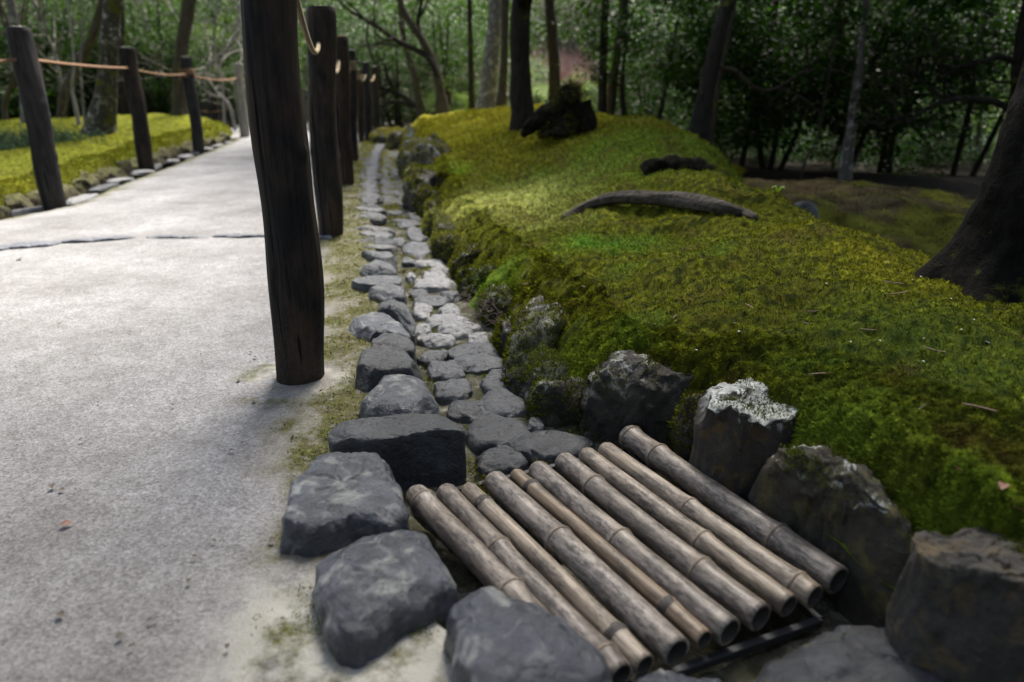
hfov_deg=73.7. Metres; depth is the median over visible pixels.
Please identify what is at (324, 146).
post
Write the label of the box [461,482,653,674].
bamboo pole
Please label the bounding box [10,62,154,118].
shrub
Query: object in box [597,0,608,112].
tree
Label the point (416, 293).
cobble
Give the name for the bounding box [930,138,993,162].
shrub
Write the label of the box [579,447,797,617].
bamboo pole
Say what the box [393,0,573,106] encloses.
shrub
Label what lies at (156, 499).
path
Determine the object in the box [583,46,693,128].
shrub
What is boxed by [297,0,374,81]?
rope
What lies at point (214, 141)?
bank rock
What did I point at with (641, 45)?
shrub
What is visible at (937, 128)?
shrub
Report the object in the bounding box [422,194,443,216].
bank rock
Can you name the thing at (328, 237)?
strip stone
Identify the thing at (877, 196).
moss
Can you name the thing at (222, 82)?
bare tree
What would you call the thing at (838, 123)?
shrub
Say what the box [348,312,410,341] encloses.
kerb stone
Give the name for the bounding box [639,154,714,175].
rotten log
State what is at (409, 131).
bank rock
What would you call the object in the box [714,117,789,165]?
shrub
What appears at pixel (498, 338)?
bank rock
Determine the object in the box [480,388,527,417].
cobble
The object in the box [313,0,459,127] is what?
shrub
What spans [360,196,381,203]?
kerb stone
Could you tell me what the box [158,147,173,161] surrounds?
bank rock
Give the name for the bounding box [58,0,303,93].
bare tree
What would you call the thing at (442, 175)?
bank rock
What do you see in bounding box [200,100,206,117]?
post
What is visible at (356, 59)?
shrub
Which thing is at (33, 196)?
bank rock
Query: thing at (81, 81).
tree
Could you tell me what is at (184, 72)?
rope
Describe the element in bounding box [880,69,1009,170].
shrub
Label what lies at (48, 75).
shrub
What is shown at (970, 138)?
tree
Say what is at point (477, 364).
cobble
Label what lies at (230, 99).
post
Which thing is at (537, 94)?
shrub
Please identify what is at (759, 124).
shrub
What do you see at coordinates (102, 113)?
tree
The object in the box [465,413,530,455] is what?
cobble
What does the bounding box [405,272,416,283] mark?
cobble
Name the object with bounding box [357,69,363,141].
post
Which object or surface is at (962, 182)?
forest floor
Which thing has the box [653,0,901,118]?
shrub
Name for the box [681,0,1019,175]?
shrub
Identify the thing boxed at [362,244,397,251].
kerb stone
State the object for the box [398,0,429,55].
bare tree
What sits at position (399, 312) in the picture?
kerb stone
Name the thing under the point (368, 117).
post
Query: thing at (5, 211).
bank rock
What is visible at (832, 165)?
tree
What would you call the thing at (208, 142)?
bank rock
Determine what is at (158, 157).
bank rock
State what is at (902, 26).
tree foliage
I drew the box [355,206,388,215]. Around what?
kerb stone
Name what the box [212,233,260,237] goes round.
strip stone
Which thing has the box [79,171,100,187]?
bank rock
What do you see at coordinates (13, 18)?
tree
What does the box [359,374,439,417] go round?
kerb stone
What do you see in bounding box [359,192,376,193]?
kerb stone
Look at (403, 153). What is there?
bank rock
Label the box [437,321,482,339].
cobble
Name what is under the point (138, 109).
post
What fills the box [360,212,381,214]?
kerb stone
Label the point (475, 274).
bank rock
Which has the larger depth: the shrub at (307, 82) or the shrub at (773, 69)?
the shrub at (307, 82)
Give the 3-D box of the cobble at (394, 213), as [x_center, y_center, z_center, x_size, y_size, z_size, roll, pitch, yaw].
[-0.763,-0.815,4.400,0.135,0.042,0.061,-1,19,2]
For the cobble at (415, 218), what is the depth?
4.19 m
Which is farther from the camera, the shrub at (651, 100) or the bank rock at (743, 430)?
the shrub at (651, 100)
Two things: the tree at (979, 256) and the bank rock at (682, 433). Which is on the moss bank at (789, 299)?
the tree at (979, 256)
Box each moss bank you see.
[0,113,232,205]
[405,107,1023,589]
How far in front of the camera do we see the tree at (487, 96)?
8.99 m
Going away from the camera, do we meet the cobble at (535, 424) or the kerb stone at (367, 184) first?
the cobble at (535, 424)
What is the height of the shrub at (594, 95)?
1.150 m
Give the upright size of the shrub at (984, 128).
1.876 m
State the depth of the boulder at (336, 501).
1.17 m
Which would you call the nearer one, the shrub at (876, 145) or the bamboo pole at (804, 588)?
the bamboo pole at (804, 588)
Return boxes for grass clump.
[0,119,120,150]
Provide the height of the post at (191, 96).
1.116 m
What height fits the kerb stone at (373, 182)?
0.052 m
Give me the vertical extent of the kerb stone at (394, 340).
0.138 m
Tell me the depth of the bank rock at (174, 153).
7.88 m
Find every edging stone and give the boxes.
[10,206,44,215]
[66,193,97,205]
[89,183,120,192]
[105,177,134,183]
[130,169,154,174]
[154,163,161,169]
[165,159,179,163]
[177,154,193,158]
[190,151,199,154]
[212,144,223,147]
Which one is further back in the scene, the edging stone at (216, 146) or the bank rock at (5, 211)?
the edging stone at (216, 146)
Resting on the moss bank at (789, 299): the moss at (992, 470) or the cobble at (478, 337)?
the moss at (992, 470)
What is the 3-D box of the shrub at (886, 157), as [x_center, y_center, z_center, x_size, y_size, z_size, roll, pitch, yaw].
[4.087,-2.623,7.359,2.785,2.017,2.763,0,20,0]
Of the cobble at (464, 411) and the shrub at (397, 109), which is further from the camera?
the shrub at (397, 109)
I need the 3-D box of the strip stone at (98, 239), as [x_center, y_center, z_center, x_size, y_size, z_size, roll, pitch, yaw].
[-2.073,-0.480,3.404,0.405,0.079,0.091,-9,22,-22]
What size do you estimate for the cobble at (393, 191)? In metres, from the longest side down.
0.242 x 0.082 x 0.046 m
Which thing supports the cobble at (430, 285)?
on the gutter bed
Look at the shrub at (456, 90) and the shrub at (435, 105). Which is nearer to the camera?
the shrub at (435, 105)
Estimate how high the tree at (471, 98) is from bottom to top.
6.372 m
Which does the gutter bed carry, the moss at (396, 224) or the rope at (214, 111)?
the moss at (396, 224)
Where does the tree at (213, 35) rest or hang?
on the forest floor
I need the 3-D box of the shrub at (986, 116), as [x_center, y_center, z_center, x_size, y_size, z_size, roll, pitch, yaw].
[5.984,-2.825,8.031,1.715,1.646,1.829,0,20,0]
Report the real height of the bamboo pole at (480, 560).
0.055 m
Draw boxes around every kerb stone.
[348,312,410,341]
[351,275,401,291]
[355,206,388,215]
[355,346,422,392]
[356,225,395,236]
[357,176,380,181]
[358,194,383,200]
[358,214,387,224]
[359,183,378,189]
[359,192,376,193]
[359,230,392,238]
[359,237,400,246]
[359,260,396,276]
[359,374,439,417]
[360,189,379,194]
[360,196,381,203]
[360,204,378,206]
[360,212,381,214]
[361,163,380,169]
[361,172,380,176]
[361,198,377,204]
[361,200,375,204]
[361,250,397,275]
[362,178,375,180]
[362,186,375,189]
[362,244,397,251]
[363,166,379,170]
[363,180,378,185]
[364,168,378,172]
[368,282,406,304]
[371,332,416,363]
[377,299,415,346]
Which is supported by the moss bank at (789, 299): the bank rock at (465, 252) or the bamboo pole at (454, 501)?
the bank rock at (465, 252)
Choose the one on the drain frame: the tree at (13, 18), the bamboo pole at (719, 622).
the bamboo pole at (719, 622)
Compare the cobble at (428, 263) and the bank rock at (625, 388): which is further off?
the cobble at (428, 263)
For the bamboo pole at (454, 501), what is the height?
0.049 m
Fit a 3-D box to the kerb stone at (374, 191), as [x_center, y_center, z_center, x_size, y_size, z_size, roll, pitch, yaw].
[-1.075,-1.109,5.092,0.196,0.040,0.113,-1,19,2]
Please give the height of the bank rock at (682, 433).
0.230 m
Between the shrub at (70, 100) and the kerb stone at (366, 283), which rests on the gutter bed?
the kerb stone at (366, 283)
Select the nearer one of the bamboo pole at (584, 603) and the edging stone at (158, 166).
the bamboo pole at (584, 603)
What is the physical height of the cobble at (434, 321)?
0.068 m
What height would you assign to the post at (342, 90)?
1.136 m
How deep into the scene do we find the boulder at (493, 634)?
0.83 m
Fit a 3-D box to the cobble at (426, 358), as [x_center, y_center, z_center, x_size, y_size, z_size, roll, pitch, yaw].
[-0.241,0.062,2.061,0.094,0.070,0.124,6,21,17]
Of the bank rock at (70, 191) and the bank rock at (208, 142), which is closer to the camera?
the bank rock at (70, 191)
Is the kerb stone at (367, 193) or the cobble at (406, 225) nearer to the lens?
the cobble at (406, 225)
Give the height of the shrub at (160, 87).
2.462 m
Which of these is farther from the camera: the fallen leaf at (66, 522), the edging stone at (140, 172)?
the edging stone at (140, 172)
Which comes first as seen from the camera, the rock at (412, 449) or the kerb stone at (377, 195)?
the rock at (412, 449)
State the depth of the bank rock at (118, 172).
6.09 m
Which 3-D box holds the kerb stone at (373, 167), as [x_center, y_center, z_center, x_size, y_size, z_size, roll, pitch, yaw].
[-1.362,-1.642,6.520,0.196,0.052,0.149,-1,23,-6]
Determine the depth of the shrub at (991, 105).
12.16 m
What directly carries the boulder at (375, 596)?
on the gutter bed
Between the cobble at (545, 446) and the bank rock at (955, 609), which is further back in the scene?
the cobble at (545, 446)
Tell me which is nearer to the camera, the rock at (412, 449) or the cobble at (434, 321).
the rock at (412, 449)
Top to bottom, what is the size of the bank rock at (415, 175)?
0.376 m
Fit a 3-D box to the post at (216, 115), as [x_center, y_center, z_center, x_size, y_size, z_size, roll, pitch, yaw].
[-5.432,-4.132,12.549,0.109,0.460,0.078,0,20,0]
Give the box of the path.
[0,121,451,681]
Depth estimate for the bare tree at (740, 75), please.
6.03 m
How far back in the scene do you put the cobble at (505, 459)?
1.46 m
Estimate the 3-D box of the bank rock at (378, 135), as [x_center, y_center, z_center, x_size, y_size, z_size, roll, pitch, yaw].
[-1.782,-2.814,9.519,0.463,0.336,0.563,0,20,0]
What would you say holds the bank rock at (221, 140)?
on the moss bank at (128, 124)
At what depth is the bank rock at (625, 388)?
1.54 m
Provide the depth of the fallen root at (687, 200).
2.85 m
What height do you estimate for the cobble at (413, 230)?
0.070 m
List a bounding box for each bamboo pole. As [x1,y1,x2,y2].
[406,485,552,615]
[437,483,632,681]
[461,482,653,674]
[484,471,689,666]
[510,469,711,649]
[528,461,740,645]
[555,453,770,631]
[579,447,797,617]
[598,442,822,607]
[619,425,848,594]
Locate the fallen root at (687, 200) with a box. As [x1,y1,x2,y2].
[561,190,757,219]
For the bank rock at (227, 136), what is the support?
on the moss bank at (128, 124)
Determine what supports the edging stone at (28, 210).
on the forest floor
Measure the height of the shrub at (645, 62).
1.878 m
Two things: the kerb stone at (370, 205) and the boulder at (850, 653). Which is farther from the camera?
the kerb stone at (370, 205)
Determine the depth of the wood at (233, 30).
20.10 m
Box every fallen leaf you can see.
[60,520,72,524]
[998,481,1008,488]
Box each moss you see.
[0,113,232,204]
[250,141,446,635]
[378,148,579,501]
[414,102,1023,538]
[744,177,973,255]
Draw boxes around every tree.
[0,0,97,120]
[0,0,145,113]
[5,0,24,122]
[55,0,102,117]
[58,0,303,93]
[62,0,339,123]
[66,0,80,124]
[79,0,85,123]
[80,0,123,135]
[119,6,130,114]
[157,1,246,129]
[171,0,196,115]
[212,0,221,120]
[300,1,424,129]
[302,0,307,122]
[357,100,434,127]
[397,0,449,113]
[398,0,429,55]
[398,7,426,119]
[467,0,474,108]
[476,0,500,108]
[495,0,508,106]
[509,0,533,131]
[544,0,560,101]
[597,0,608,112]
[607,0,628,115]
[687,0,734,144]
[712,0,736,146]
[720,0,913,166]
[739,0,778,168]
[769,0,1023,138]
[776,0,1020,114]
[799,19,838,180]
[831,40,856,166]
[837,0,869,180]
[856,0,1021,175]
[913,59,1023,303]
[967,6,977,158]
[973,8,986,164]
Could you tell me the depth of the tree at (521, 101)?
5.60 m
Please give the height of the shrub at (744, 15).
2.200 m
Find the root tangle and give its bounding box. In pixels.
[456,275,520,329]
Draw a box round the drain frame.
[435,448,822,681]
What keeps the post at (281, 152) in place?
on the path
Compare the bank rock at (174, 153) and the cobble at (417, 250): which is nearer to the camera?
the cobble at (417, 250)
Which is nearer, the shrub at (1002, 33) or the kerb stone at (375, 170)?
the kerb stone at (375, 170)
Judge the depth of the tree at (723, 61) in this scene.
6.03 m
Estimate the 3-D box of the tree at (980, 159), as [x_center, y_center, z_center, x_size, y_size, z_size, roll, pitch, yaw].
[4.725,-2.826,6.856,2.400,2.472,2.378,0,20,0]
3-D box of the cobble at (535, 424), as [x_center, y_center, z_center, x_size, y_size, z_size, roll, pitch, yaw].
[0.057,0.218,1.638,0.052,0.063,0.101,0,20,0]
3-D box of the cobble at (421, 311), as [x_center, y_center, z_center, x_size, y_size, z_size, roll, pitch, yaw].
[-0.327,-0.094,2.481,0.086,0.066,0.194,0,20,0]
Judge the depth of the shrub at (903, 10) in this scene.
12.42 m
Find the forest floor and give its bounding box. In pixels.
[0,0,1009,216]
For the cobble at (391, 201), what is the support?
on the gutter bed
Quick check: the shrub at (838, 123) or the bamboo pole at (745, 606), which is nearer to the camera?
the bamboo pole at (745, 606)
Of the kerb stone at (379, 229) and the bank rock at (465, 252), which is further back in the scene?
the kerb stone at (379, 229)
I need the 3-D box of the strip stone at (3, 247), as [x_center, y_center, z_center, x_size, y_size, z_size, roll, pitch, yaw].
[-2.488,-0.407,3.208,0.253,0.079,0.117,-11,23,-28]
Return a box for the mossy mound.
[741,177,973,258]
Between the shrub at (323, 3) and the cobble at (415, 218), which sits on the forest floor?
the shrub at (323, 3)
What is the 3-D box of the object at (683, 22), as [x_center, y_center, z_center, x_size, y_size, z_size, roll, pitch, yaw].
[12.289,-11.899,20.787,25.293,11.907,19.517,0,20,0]
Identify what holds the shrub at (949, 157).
on the forest floor
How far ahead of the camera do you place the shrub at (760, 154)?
7.21 m
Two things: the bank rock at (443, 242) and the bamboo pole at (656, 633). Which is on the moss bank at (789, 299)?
the bank rock at (443, 242)
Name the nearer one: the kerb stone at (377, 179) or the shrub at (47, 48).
the kerb stone at (377, 179)
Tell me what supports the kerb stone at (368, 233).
on the gutter bed
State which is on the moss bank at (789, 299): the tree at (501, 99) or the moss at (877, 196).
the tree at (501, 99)
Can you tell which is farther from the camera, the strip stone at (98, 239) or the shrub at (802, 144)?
the shrub at (802, 144)
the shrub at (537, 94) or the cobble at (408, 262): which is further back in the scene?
the shrub at (537, 94)
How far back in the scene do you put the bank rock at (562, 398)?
1.66 m
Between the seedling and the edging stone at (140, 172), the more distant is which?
the edging stone at (140, 172)
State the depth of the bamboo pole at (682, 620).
1.10 m
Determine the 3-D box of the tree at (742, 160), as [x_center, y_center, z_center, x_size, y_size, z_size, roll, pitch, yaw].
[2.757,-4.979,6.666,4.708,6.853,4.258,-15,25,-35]
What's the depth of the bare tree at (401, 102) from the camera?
11.59 m
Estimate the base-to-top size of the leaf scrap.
0.004 m
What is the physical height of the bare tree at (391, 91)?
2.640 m
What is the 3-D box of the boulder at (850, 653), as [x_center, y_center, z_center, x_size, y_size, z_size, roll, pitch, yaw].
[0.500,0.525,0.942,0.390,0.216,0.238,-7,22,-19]
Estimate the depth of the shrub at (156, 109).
12.82 m
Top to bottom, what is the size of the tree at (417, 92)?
6.763 m
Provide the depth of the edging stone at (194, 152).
8.21 m
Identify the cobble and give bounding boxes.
[381,190,401,193]
[382,200,400,203]
[388,210,408,212]
[388,211,403,214]
[390,219,419,222]
[393,237,405,246]
[398,222,415,229]
[401,257,415,266]
[402,241,430,258]
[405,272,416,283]
[406,227,422,234]
[407,233,427,241]
[408,288,428,300]
[410,217,420,220]
[412,295,450,309]
[412,302,433,321]
[413,277,455,292]
[414,259,445,268]
[415,323,431,337]
[416,333,455,349]
[416,349,448,368]
[422,271,447,278]
[425,313,469,329]
[427,360,465,381]
[429,266,449,273]
[433,378,472,404]
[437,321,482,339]
[438,303,461,315]
[440,290,461,302]
[446,400,490,423]
[448,342,501,360]
[453,353,502,374]
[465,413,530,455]
[468,332,488,342]
[474,445,527,492]
[479,369,507,393]
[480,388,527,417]
[510,430,593,473]
[527,417,545,431]
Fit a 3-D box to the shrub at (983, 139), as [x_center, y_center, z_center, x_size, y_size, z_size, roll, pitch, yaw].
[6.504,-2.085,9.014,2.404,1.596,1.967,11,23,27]
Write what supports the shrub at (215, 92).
on the forest floor
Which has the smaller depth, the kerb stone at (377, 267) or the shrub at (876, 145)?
the kerb stone at (377, 267)
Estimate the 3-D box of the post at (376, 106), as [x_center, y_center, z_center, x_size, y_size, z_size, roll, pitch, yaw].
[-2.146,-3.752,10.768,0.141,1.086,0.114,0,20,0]
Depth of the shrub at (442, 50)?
11.35 m
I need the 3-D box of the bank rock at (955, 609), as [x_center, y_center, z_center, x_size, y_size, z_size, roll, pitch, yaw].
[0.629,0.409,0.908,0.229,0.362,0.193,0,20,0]
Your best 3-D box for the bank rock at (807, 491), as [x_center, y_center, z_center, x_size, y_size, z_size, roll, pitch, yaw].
[0.555,0.336,1.157,0.146,0.332,0.318,-10,23,-25]
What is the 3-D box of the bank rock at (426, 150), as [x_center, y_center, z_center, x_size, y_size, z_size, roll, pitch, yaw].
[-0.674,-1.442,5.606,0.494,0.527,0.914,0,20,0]
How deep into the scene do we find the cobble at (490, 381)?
1.85 m
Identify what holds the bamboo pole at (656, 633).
on the drain frame
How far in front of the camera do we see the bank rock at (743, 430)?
1.29 m
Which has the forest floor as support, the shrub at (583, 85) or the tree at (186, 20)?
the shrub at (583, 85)
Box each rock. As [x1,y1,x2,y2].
[0,206,13,219]
[4,193,33,216]
[25,189,41,206]
[62,183,79,200]
[70,178,92,194]
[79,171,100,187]
[90,170,106,184]
[98,167,115,179]
[106,166,128,177]
[116,159,133,176]
[130,157,138,170]
[152,152,165,164]
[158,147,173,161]
[167,148,178,158]
[170,145,182,155]
[179,144,190,154]
[183,140,192,150]
[204,139,211,146]
[208,138,218,145]
[215,136,225,143]
[219,132,230,140]
[368,127,391,147]
[385,126,405,150]
[396,136,415,178]
[401,162,438,212]
[402,125,416,139]
[402,132,452,181]
[415,183,440,218]
[420,207,444,237]
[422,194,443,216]
[428,227,461,263]
[430,212,455,246]
[436,169,450,186]
[447,239,480,279]
[455,258,497,300]
[474,279,514,327]
[488,310,518,356]
[499,293,571,398]
[523,345,571,428]
[526,371,585,426]
[574,350,694,448]
[667,389,704,461]
[680,372,797,522]
[748,439,919,627]
[793,201,818,218]
[884,526,1023,681]
[912,527,941,534]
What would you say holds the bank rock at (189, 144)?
on the moss bank at (128, 124)
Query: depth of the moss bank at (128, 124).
6.87 m
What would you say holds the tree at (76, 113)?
on the moss bank at (128, 124)
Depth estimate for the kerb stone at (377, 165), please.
6.75 m
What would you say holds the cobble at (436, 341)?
on the gutter bed
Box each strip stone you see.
[0,244,9,250]
[6,241,61,248]
[61,235,136,243]
[146,234,208,238]
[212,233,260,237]
[319,235,331,239]
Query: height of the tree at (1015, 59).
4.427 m
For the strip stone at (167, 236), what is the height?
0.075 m
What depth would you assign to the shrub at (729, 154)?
8.71 m
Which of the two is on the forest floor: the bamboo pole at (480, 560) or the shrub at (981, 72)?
the shrub at (981, 72)
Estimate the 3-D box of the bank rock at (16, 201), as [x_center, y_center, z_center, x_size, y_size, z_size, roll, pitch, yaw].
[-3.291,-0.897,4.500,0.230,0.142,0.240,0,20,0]
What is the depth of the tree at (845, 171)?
6.05 m
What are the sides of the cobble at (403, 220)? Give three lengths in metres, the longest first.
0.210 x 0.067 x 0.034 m
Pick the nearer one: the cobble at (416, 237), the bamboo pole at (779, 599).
the bamboo pole at (779, 599)
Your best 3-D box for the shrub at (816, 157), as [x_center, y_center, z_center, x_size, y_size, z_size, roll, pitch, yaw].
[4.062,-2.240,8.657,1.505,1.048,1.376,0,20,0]
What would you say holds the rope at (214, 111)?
attached to the post at (211, 107)
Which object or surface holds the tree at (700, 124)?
on the moss bank at (789, 299)
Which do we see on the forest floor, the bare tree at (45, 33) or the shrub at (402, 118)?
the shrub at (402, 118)
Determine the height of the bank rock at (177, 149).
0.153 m
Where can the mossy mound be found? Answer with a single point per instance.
(849, 220)
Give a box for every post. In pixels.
[5,26,67,210]
[118,47,155,171]
[180,56,204,154]
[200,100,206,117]
[208,94,213,119]
[214,103,218,120]
[219,94,225,121]
[227,97,234,127]
[233,63,249,136]
[240,0,324,384]
[306,5,342,236]
[335,35,354,184]
[349,50,358,160]
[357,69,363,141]
[362,62,372,140]
[371,66,380,129]
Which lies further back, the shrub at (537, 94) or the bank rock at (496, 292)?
the shrub at (537, 94)
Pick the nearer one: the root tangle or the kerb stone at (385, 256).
the root tangle
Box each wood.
[0,0,560,114]
[409,0,698,52]
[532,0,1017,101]
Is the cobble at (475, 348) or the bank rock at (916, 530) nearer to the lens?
the bank rock at (916, 530)
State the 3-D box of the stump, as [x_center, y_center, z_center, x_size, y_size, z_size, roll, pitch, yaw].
[0.367,-1.645,4.859,0.538,0.439,0.542,7,22,18]
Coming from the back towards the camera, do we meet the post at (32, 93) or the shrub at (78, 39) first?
the shrub at (78, 39)
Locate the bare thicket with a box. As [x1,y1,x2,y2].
[372,38,695,122]
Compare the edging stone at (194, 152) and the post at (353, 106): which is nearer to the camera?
the post at (353, 106)
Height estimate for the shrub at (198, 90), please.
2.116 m
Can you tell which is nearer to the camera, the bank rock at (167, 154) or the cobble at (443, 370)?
the cobble at (443, 370)
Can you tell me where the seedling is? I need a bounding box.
[772,185,784,192]
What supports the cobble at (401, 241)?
on the gutter bed
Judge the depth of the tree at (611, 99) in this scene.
8.15 m
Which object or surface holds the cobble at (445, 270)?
on the gutter bed
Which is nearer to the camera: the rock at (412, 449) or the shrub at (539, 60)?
the rock at (412, 449)
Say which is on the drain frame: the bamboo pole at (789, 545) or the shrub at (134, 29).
the bamboo pole at (789, 545)
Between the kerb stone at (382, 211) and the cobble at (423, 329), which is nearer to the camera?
the cobble at (423, 329)
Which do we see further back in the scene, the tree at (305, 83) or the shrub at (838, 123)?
the tree at (305, 83)
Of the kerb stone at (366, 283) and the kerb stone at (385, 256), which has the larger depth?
the kerb stone at (385, 256)
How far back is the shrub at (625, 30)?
7.65 m
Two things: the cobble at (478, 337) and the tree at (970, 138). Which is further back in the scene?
the tree at (970, 138)
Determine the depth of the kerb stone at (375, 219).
4.04 m
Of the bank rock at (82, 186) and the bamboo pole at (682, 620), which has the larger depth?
the bank rock at (82, 186)
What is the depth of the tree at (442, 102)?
9.69 m
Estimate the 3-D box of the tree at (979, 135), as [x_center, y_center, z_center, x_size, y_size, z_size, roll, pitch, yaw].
[5.516,-3.618,7.833,0.654,4.924,0.124,0,20,0]
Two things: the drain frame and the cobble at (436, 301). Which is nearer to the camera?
the drain frame
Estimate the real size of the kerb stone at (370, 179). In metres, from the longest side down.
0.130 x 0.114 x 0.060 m
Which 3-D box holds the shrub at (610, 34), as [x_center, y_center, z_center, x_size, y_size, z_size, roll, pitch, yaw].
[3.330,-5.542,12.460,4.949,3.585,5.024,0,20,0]
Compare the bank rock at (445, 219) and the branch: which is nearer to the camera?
the bank rock at (445, 219)
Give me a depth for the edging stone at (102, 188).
5.35 m
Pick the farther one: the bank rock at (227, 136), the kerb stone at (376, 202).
the bank rock at (227, 136)
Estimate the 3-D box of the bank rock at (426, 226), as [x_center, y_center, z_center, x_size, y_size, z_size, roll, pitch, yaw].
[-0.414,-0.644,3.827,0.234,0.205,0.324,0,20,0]
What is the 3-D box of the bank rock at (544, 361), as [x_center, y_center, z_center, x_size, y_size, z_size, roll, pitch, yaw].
[0.084,0.135,1.750,0.151,0.222,0.255,0,20,0]
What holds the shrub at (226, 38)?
on the forest floor
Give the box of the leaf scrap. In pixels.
[56,610,63,615]
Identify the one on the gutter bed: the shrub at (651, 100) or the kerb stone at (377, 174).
the kerb stone at (377, 174)
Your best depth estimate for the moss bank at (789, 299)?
1.88 m
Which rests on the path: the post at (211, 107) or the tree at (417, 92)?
the post at (211, 107)
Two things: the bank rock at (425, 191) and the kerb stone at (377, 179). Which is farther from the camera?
the kerb stone at (377, 179)
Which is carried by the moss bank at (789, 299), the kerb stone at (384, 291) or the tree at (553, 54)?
the tree at (553, 54)
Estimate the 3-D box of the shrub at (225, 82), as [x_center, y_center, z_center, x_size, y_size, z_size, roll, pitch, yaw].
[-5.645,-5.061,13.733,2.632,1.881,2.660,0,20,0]
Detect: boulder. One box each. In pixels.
[280,452,409,557]
[312,529,458,668]
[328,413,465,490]
[443,586,612,681]
[633,669,720,681]
[756,625,948,681]
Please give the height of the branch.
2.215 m
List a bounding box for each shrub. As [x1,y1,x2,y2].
[0,0,96,107]
[0,0,171,74]
[0,2,169,112]
[0,6,149,118]
[0,15,75,117]
[0,69,88,119]
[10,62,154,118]
[40,0,221,113]
[50,0,231,113]
[78,65,200,114]
[125,0,244,121]
[144,52,235,120]
[155,41,247,123]
[169,0,307,104]
[174,0,357,79]
[197,69,247,117]
[230,0,408,89]
[298,0,457,125]
[298,37,390,116]
[299,37,403,119]
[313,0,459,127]
[357,41,467,127]
[364,0,534,111]
[365,9,510,117]
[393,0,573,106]
[418,78,475,114]
[424,59,479,110]
[476,54,564,106]
[509,64,573,103]
[535,0,765,120]
[540,69,597,105]
[562,0,804,134]
[578,82,597,106]
[579,4,765,145]
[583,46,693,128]
[598,0,869,148]
[615,76,658,115]
[617,40,794,149]
[651,0,928,169]
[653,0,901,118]
[657,0,962,142]
[672,70,871,153]
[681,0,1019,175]
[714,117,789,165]
[720,50,948,154]
[722,128,802,163]
[756,125,839,161]
[763,1,1012,176]
[786,128,893,166]
[796,0,1021,117]
[801,102,997,145]
[813,130,915,163]
[839,81,1000,166]
[864,136,950,160]
[878,136,989,165]
[879,0,1021,125]
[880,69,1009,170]
[927,0,1021,129]
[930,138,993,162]
[947,13,1015,139]
[948,72,1007,133]
[956,124,999,161]
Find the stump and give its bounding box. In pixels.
[520,77,597,140]
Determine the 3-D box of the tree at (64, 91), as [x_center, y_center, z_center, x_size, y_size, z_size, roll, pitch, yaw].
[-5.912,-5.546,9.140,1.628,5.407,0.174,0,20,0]
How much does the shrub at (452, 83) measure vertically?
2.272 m
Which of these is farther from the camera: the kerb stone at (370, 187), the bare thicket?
the bare thicket
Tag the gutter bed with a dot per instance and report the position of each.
(740, 668)
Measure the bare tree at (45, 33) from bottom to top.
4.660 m
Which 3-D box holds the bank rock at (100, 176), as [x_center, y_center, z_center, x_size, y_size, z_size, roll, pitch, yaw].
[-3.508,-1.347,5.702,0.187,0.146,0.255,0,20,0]
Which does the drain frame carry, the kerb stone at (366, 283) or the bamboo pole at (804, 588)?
the bamboo pole at (804, 588)
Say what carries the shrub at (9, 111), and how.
on the forest floor
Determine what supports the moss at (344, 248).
on the path
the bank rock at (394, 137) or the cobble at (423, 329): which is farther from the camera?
the bank rock at (394, 137)
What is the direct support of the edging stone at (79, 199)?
on the path
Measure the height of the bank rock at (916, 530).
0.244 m
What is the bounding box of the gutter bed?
[370,152,852,681]
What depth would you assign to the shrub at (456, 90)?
13.46 m
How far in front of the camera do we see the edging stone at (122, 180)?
5.80 m
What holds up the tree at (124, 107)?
on the moss bank at (128, 124)
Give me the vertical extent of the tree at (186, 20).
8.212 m
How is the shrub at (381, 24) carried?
on the forest floor
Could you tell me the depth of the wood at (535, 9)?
26.80 m
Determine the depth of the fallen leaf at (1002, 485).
0.91 m
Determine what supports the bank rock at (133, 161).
on the moss bank at (128, 124)
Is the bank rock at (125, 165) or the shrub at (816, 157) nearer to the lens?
the bank rock at (125, 165)
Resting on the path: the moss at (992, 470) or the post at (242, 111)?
the post at (242, 111)
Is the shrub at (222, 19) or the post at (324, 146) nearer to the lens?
the post at (324, 146)
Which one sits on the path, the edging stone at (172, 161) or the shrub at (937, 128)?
the edging stone at (172, 161)
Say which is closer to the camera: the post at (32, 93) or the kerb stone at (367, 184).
the post at (32, 93)
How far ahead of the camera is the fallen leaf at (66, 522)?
1.20 m
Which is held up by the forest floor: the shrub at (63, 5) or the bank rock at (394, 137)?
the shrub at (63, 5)
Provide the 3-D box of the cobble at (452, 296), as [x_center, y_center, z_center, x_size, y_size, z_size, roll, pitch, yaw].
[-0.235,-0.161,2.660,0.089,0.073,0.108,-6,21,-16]
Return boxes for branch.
[337,0,439,80]
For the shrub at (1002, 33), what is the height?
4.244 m
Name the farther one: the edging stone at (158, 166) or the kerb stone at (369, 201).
the edging stone at (158, 166)
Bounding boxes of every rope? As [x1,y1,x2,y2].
[0,58,244,80]
[201,106,231,111]
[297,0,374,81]
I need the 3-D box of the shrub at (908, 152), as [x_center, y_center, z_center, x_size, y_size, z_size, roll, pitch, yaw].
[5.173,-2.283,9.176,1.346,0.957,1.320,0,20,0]
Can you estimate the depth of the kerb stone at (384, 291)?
2.47 m
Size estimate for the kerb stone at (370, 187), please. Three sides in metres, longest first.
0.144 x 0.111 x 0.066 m
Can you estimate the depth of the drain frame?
1.01 m

